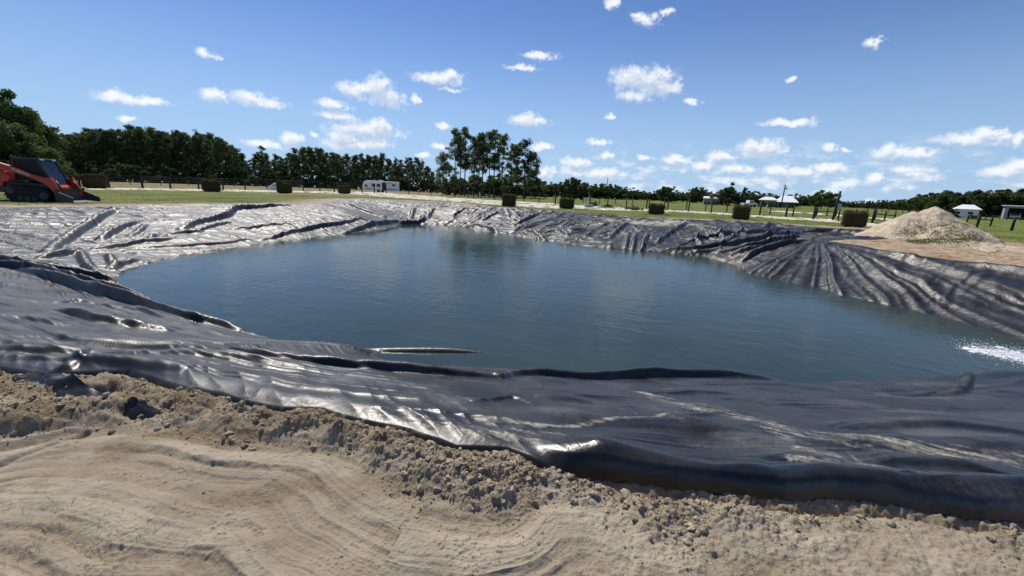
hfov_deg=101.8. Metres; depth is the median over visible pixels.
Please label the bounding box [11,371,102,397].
plastic flap
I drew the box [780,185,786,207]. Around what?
utility pole
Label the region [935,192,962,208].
broadleaf tree
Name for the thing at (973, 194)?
broadleaf tree
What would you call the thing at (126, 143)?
pine tree
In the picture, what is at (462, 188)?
broadleaf tree
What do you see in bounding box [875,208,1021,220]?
fence
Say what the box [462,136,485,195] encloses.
pine tree
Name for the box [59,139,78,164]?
pine tree
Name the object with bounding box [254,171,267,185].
understory bush
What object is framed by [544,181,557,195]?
broadleaf tree
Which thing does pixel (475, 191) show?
broadleaf tree
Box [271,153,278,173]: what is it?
pine tree
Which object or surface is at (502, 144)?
pine tree
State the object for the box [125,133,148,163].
pine tree
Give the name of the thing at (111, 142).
pine tree
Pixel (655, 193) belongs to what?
broadleaf tree
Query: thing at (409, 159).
pine tree
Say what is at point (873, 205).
broadleaf tree
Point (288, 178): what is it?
understory bush
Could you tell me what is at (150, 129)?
pine tree
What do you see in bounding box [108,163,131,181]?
understory bush
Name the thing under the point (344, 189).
hay bale
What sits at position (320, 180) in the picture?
understory bush
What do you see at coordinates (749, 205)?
fence
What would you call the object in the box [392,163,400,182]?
pine tree
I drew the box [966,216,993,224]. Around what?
fence
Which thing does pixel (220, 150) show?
pine tree
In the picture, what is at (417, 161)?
pine tree
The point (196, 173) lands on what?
understory bush
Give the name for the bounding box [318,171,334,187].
understory bush
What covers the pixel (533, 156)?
pine tree
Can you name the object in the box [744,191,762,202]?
broadleaf tree
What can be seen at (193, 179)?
understory bush
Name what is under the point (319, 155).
pine tree
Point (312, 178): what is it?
understory bush
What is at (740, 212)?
hay bale
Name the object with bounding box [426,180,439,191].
understory bush
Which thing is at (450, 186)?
broadleaf tree
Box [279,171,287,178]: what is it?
understory bush
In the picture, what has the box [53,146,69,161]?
pine tree
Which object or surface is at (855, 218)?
hay bale
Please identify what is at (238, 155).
pine tree
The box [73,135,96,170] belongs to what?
pine tree
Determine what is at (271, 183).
understory bush
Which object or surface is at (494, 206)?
grass
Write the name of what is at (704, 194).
broadleaf tree
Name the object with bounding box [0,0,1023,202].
sky
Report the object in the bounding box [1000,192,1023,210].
broadleaf tree
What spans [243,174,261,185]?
understory bush
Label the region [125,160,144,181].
understory bush
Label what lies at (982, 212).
broadleaf tree
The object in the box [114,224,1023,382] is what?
water
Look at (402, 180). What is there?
understory bush
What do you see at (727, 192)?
broadleaf tree
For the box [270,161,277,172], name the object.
pine tree
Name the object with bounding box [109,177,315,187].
fence
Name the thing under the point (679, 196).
broadleaf tree
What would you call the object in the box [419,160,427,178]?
pine tree
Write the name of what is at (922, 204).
broadleaf tree
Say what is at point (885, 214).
fence
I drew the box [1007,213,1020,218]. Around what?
parked car
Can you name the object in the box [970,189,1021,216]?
broadleaf tree
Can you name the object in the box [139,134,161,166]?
pine tree
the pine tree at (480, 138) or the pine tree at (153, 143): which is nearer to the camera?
the pine tree at (480, 138)
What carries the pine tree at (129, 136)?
on the ground at (328, 518)
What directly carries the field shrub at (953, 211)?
on the ground at (328, 518)
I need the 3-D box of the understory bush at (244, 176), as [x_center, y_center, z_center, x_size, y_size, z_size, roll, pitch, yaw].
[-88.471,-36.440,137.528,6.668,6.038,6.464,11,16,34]
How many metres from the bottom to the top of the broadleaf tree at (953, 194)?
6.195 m
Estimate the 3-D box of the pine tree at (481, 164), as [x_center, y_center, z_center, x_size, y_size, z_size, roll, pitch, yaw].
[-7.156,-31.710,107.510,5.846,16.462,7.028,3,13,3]
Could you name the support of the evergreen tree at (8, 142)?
on the ground at (328, 518)
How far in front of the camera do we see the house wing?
129.00 m
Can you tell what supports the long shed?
on the ground at (328, 518)
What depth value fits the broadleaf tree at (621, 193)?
174.44 m
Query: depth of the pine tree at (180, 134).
131.25 m
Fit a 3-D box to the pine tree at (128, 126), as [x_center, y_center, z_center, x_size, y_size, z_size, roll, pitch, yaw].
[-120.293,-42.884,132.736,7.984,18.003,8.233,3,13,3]
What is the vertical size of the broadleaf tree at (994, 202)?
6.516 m
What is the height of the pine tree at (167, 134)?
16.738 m
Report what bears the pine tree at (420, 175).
on the ground at (328, 518)
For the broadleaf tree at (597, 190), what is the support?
on the ground at (328, 518)
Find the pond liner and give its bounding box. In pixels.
[0,199,1023,522]
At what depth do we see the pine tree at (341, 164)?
153.12 m
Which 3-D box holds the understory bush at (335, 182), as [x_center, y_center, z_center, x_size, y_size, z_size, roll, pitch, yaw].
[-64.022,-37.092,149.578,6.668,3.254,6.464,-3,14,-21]
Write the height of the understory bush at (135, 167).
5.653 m
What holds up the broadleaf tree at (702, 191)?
on the ground at (328, 518)
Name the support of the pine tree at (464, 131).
on the ground at (328, 518)
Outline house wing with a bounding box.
[759,197,777,206]
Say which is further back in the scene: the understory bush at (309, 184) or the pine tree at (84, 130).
the understory bush at (309, 184)
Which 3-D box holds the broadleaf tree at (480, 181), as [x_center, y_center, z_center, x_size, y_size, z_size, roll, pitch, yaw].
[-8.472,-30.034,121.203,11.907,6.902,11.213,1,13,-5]
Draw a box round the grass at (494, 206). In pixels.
[1,191,1022,240]
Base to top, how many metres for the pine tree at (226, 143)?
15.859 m
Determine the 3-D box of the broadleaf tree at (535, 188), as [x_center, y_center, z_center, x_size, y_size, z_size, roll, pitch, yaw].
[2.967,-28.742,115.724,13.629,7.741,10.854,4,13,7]
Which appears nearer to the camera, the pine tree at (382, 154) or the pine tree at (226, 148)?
the pine tree at (226, 148)
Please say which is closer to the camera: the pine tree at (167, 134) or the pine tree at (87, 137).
the pine tree at (87, 137)
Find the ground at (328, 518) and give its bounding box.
[0,180,1023,575]
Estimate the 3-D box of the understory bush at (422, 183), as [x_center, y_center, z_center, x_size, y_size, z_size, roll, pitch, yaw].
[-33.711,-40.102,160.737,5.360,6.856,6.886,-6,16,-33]
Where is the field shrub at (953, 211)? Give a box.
[944,209,959,216]
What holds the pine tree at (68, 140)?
on the ground at (328, 518)
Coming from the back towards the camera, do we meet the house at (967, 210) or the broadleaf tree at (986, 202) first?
the broadleaf tree at (986, 202)
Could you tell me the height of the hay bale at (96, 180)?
1.994 m
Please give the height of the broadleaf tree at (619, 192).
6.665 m
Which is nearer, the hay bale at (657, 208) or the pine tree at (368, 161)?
the hay bale at (657, 208)
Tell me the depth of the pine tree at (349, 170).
156.55 m
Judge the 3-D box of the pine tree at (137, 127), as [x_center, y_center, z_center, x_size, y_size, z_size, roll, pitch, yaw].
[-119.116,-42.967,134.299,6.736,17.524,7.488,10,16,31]
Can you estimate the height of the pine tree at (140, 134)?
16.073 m
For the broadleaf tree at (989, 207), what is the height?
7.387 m
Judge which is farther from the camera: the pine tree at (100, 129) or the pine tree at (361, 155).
the pine tree at (361, 155)
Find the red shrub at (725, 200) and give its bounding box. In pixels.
[716,195,733,205]
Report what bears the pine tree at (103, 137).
on the ground at (328, 518)
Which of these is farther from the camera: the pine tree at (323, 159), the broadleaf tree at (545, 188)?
the pine tree at (323, 159)
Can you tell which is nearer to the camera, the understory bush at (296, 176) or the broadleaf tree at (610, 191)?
the understory bush at (296, 176)
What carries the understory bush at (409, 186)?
on the ground at (328, 518)
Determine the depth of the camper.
110.43 m
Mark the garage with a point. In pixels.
(1007, 210)
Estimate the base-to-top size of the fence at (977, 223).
2.296 m
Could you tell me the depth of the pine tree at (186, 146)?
130.68 m
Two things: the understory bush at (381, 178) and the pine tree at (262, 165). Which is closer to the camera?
the pine tree at (262, 165)
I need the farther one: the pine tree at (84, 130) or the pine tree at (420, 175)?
the pine tree at (420, 175)
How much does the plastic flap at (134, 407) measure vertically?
0.149 m
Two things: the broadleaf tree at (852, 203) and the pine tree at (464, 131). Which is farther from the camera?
the broadleaf tree at (852, 203)
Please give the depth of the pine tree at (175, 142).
129.69 m
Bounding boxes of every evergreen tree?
[0,88,48,161]
[0,97,50,155]
[0,117,60,165]
[6,108,71,165]
[19,141,75,175]
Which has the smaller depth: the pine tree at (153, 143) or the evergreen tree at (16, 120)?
the evergreen tree at (16, 120)
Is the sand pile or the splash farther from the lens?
the sand pile
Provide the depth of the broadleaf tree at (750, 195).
186.06 m
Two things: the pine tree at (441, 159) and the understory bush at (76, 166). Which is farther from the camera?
the understory bush at (76, 166)
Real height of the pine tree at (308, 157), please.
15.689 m
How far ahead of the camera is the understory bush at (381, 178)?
155.71 m
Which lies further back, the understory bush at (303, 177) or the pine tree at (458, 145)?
the understory bush at (303, 177)
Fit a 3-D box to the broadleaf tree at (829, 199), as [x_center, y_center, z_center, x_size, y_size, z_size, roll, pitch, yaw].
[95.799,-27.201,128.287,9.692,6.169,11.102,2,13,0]
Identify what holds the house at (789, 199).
on the ground at (328, 518)
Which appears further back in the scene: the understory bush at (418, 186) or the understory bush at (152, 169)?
the understory bush at (418, 186)
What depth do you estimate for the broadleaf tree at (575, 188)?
116.68 m
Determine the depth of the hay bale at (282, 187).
58.96 m
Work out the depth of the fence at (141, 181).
66.68 m
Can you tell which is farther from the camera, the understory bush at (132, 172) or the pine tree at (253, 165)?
the pine tree at (253, 165)
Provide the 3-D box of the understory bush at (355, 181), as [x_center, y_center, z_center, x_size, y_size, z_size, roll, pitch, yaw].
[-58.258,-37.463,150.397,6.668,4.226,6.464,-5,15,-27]
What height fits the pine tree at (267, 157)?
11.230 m
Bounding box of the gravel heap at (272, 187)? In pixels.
[264,183,276,190]
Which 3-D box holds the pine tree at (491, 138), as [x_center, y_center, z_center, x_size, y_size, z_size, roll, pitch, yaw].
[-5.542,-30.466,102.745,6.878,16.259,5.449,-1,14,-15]
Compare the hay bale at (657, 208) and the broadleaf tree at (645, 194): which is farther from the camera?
the broadleaf tree at (645, 194)
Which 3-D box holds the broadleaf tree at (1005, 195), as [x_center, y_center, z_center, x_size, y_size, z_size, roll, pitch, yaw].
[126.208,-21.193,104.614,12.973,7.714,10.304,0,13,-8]
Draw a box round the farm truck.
[741,200,757,206]
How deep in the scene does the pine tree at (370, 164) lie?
166.63 m
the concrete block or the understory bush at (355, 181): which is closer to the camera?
the concrete block
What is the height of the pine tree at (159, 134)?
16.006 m
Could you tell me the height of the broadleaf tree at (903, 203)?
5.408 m
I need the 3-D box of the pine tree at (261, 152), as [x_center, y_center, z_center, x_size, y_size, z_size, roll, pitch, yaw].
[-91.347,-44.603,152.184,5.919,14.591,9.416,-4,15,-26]
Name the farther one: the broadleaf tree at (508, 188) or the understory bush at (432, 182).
the understory bush at (432, 182)
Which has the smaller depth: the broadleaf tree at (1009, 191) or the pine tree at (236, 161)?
the broadleaf tree at (1009, 191)
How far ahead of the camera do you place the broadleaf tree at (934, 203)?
113.56 m
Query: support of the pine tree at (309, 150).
on the ground at (328, 518)
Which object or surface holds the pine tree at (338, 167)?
on the ground at (328, 518)
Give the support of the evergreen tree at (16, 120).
on the ground at (328, 518)
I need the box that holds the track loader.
[0,157,101,202]
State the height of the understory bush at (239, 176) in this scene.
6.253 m
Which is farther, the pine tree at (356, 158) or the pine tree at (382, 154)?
the pine tree at (382, 154)
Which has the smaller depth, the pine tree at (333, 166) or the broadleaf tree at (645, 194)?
the pine tree at (333, 166)
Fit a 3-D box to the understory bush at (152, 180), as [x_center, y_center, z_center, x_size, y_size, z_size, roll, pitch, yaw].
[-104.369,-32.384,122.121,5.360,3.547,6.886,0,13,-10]
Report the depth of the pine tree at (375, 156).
166.57 m
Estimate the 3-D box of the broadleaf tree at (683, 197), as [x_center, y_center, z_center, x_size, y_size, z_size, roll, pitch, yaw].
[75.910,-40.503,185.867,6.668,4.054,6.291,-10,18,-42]
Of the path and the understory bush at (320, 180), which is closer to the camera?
the path
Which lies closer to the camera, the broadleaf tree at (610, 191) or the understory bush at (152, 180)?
the understory bush at (152, 180)
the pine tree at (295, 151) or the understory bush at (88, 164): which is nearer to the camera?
the understory bush at (88, 164)
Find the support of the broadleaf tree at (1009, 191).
on the ground at (328, 518)
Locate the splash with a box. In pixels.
[949,334,1023,366]
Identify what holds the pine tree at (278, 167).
on the ground at (328, 518)
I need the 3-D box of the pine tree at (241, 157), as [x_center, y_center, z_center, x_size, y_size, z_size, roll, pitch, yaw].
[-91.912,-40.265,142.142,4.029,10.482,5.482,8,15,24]
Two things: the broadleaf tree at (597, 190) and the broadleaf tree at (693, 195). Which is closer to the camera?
the broadleaf tree at (693, 195)
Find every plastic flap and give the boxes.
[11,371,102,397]
[123,396,161,419]
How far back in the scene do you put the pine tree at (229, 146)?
145.10 m
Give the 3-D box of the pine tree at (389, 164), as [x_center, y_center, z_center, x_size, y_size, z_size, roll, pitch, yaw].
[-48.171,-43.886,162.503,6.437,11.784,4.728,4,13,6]
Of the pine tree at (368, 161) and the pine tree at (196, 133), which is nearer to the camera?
the pine tree at (196, 133)
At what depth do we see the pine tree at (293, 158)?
147.94 m
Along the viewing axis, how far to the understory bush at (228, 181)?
133.71 m
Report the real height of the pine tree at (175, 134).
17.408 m
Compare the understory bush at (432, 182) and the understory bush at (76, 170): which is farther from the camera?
the understory bush at (432, 182)
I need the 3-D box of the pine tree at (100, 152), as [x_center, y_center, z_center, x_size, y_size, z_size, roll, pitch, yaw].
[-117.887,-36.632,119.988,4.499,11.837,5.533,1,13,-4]
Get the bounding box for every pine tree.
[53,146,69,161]
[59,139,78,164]
[60,134,79,154]
[61,135,81,165]
[69,134,91,164]
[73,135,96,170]
[79,127,95,160]
[79,135,96,169]
[81,131,110,165]
[84,128,108,163]
[93,128,108,169]
[93,142,112,167]
[94,130,121,179]
[101,128,122,168]
[107,129,124,168]
[108,129,131,167]
[112,133,134,181]
[119,129,140,165]
[120,124,146,160]
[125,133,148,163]
[127,128,151,181]
[133,126,154,181]
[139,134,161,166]
[144,126,168,165]
[145,130,179,168]
[147,139,163,166]
[159,131,182,166]
[159,136,179,168]
[168,136,186,174]
[169,130,184,167]
[171,132,198,183]
[178,132,199,170]
[185,135,209,176]
[190,129,210,162]
[194,133,215,168]
[194,138,222,171]
[205,132,221,167]
[208,139,229,173]
[212,137,235,169]
[215,139,232,184]
[222,144,235,170]
[227,148,245,175]
[228,145,237,184]
[232,148,245,169]
[234,154,246,173]
[250,159,258,176]
[251,153,260,173]
[255,145,269,172]
[257,155,267,173]
[259,153,271,171]
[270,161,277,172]
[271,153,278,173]
[273,156,288,177]
[280,157,291,178]
[285,152,293,173]
[287,154,298,174]
[289,148,304,176]
[290,155,303,187]
[294,147,313,175]
[301,146,317,177]
[301,148,318,187]
[310,147,325,183]
[319,156,331,175]
[325,152,340,188]
[330,154,342,177]
[336,156,349,177]
[343,153,355,175]
[345,167,352,177]
[348,154,363,188]
[353,153,369,176]
[357,157,368,179]
[362,156,378,179]
[365,154,375,174]
[369,155,380,176]
[369,159,380,180]
[374,156,387,179]
[379,152,393,175]
[384,160,393,179]
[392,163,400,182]
[395,159,404,178]
[402,158,413,181]
[404,157,415,180]
[407,164,416,182]
[413,157,421,185]
[414,169,422,189]
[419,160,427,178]
[422,166,432,191]
[434,151,459,194]
[445,127,464,187]
[453,126,476,195]
[453,136,470,195]
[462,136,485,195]
[468,132,490,196]
[476,132,492,196]
[479,130,503,196]
[483,129,505,196]
[490,133,513,197]
[503,143,522,194]
[507,142,532,197]
[513,138,534,197]
[521,152,545,197]
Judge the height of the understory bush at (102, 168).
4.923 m
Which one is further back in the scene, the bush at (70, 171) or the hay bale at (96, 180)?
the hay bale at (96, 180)
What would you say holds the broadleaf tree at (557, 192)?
on the ground at (328, 518)
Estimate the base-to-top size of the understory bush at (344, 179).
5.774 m
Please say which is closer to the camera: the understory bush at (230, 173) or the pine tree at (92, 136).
the pine tree at (92, 136)
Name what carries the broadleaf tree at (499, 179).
on the ground at (328, 518)
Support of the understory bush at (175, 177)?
on the ground at (328, 518)
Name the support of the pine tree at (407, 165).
on the ground at (328, 518)
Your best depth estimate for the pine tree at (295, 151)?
156.04 m
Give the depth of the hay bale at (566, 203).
44.36 m
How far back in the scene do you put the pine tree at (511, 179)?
104.42 m
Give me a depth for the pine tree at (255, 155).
151.12 m
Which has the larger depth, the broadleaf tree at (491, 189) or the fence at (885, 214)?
the broadleaf tree at (491, 189)
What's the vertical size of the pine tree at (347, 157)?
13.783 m
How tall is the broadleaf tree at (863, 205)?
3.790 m
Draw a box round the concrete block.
[584,204,593,206]
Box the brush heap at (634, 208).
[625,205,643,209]
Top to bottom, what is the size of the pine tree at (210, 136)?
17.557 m
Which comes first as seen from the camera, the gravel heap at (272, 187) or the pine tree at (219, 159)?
the gravel heap at (272, 187)
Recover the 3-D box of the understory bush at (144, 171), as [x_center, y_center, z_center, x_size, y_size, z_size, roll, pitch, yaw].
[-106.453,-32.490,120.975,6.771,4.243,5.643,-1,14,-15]
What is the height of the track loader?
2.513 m
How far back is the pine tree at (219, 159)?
133.86 m
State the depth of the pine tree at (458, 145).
105.37 m
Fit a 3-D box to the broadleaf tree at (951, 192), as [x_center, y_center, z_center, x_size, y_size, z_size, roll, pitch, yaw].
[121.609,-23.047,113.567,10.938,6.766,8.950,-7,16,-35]
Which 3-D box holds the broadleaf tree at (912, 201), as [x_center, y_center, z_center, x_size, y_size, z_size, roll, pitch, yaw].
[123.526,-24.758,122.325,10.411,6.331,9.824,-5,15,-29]
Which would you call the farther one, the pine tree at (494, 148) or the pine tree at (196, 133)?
the pine tree at (196, 133)
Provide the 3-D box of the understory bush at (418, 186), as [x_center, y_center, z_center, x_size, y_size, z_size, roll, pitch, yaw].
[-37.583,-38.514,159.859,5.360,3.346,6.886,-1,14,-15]
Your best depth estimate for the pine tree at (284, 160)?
146.95 m
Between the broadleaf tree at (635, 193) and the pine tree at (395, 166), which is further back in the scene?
the broadleaf tree at (635, 193)
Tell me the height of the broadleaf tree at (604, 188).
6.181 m
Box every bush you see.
[58,163,84,188]
[69,165,88,179]
[72,163,90,174]
[81,161,99,173]
[83,170,110,176]
[91,165,125,181]
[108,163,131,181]
[113,169,140,181]
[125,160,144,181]
[128,164,157,182]
[135,169,161,182]
[142,173,164,182]
[143,166,172,183]
[155,170,182,182]
[157,164,176,181]
[174,169,189,183]
[181,175,203,183]
[189,170,201,176]
[202,165,227,183]
[217,170,234,184]
[224,169,237,184]
[231,168,247,183]
[233,169,250,185]
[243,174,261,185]
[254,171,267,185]
[256,176,274,185]
[261,168,281,185]
[263,178,278,185]
[278,174,296,185]
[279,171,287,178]
[290,173,307,184]
[297,175,308,187]
[300,179,314,187]
[307,173,324,187]
[310,172,327,187]
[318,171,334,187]
[322,175,336,188]
[326,180,341,187]
[340,174,356,187]
[345,179,359,189]
[355,175,368,189]
[377,176,391,181]
[388,177,398,181]
[398,176,411,189]
[402,183,417,190]
[409,183,420,191]
[417,175,431,191]
[420,183,436,191]
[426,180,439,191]
[763,202,774,207]
[789,203,800,207]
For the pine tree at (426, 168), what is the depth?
165.88 m
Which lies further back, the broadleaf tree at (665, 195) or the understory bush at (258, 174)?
the broadleaf tree at (665, 195)
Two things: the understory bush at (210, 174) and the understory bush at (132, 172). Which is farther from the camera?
the understory bush at (210, 174)
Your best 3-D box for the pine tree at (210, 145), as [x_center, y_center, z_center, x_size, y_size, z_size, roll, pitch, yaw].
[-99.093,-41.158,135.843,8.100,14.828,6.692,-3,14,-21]
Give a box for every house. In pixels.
[771,194,798,207]
[953,204,981,217]
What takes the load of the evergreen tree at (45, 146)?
on the ground at (328, 518)
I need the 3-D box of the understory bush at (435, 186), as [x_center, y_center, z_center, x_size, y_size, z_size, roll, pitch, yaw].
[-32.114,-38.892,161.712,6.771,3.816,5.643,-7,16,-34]
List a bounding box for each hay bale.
[80,173,108,188]
[201,179,221,191]
[275,181,292,192]
[337,185,350,193]
[501,193,516,206]
[559,197,574,208]
[647,203,665,214]
[731,204,751,219]
[839,209,869,227]
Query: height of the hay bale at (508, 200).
1.450 m
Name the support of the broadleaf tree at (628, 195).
on the ground at (328, 518)
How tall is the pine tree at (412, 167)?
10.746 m
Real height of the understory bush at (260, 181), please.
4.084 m
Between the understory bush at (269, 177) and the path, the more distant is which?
the understory bush at (269, 177)
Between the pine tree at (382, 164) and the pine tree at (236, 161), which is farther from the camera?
the pine tree at (382, 164)
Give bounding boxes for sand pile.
[854,206,1023,251]
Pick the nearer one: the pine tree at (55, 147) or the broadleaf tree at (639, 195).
the pine tree at (55, 147)
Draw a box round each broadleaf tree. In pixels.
[433,176,458,194]
[451,178,470,194]
[461,177,480,194]
[465,174,503,195]
[483,178,503,196]
[490,173,513,196]
[495,175,529,196]
[499,172,546,197]
[521,177,547,197]
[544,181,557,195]
[545,182,559,196]
[557,177,594,199]
[585,186,605,197]
[592,184,609,198]
[595,184,619,198]
[600,184,623,198]
[611,186,628,199]
[619,186,636,199]
[625,187,642,199]
[631,190,645,199]
[638,191,653,199]
[646,191,658,200]
[656,186,676,201]
[666,187,681,199]
[680,193,687,201]
[685,187,705,201]
[687,188,701,202]
[698,187,711,201]
[709,182,747,204]
[738,190,758,202]
[739,192,756,201]
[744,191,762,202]
[802,190,841,208]
[847,201,857,207]
[855,200,869,207]
[868,200,884,208]
[883,201,898,209]
[887,199,902,209]
[896,200,915,210]
[898,199,914,210]
[905,193,937,209]
[906,196,920,208]
[912,190,948,209]
[921,193,964,209]
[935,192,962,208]
[936,191,970,207]
[942,193,968,213]
[948,191,1006,216]
[949,190,998,215]
[969,189,1004,216]
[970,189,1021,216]
[984,188,1023,212]
[985,189,1017,216]
[988,195,1023,217]
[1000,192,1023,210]
[1007,191,1023,204]
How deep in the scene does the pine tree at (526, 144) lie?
102.53 m
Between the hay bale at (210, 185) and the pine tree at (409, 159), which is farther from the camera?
the pine tree at (409, 159)
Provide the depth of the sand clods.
2.45 m
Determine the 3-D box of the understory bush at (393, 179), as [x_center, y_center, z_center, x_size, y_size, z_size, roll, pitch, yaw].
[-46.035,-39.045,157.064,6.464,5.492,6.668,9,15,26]
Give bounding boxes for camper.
[362,180,402,192]
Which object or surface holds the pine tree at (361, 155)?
on the ground at (328, 518)
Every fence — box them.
[76,173,386,192]
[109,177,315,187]
[401,185,531,198]
[408,187,1016,230]
[553,194,992,225]
[816,208,836,215]
[874,210,896,219]
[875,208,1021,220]
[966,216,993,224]
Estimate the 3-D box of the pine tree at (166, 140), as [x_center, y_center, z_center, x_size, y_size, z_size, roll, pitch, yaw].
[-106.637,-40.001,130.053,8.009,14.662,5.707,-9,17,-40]
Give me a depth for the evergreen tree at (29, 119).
45.16 m
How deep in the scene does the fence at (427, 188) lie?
146.78 m
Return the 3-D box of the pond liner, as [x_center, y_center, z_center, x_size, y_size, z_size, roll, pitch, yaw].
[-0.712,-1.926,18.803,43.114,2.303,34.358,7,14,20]
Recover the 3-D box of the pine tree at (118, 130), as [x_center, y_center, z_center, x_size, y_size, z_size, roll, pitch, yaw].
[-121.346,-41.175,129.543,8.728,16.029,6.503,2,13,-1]
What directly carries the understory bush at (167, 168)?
on the ground at (328, 518)
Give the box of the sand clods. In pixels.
[0,369,1023,575]
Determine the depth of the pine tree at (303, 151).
147.69 m
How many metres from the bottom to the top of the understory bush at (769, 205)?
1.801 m
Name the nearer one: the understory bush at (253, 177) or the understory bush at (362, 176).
the understory bush at (253, 177)
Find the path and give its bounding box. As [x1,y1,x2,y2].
[85,188,890,225]
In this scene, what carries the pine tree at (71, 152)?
on the ground at (328, 518)
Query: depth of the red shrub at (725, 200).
126.26 m
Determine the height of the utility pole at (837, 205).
3.100 m
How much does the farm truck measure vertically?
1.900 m
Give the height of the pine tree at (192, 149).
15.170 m
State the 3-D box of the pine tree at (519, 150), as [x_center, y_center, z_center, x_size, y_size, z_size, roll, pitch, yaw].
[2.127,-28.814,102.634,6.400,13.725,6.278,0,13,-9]
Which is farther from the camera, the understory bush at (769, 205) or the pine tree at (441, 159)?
the understory bush at (769, 205)
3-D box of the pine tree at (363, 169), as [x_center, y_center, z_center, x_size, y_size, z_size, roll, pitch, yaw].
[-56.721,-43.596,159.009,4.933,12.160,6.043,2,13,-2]
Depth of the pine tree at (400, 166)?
162.07 m
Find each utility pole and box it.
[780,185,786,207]
[831,191,841,218]
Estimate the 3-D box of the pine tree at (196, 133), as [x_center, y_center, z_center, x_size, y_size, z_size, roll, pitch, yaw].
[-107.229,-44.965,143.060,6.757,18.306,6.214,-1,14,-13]
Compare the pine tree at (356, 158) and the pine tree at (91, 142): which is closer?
the pine tree at (91, 142)
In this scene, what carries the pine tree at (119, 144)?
on the ground at (328, 518)
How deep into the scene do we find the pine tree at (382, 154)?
168.24 m
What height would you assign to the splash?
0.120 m
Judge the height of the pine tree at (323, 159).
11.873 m
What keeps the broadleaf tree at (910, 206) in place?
on the ground at (328, 518)
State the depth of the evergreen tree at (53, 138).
48.78 m
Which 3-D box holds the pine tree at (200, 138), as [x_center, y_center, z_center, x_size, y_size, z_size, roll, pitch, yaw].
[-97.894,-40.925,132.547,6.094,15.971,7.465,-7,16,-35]
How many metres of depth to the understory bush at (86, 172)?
112.67 m
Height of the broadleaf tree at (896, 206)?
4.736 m
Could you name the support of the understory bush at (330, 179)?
on the ground at (328, 518)
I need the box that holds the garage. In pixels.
[1001,205,1023,218]
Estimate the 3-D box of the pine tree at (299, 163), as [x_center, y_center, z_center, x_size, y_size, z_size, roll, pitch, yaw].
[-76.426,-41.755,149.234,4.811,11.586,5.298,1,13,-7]
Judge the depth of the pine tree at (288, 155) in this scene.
155.99 m
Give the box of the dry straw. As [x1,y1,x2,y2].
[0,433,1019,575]
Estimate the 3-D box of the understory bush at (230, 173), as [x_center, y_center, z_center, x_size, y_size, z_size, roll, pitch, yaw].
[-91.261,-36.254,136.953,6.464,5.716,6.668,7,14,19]
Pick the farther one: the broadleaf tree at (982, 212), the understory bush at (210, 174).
the understory bush at (210, 174)
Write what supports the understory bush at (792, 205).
on the ground at (328, 518)
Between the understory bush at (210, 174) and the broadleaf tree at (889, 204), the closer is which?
the understory bush at (210, 174)
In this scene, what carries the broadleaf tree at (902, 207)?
on the ground at (328, 518)
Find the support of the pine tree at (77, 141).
on the ground at (328, 518)
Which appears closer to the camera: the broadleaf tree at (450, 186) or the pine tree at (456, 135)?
the pine tree at (456, 135)
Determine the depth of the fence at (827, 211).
56.27 m
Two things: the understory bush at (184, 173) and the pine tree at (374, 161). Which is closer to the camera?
the understory bush at (184, 173)
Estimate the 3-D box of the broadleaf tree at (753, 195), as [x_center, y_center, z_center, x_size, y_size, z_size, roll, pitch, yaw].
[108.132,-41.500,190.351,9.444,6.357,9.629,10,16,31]
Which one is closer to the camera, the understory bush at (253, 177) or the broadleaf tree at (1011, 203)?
the broadleaf tree at (1011, 203)
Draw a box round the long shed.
[703,196,719,204]

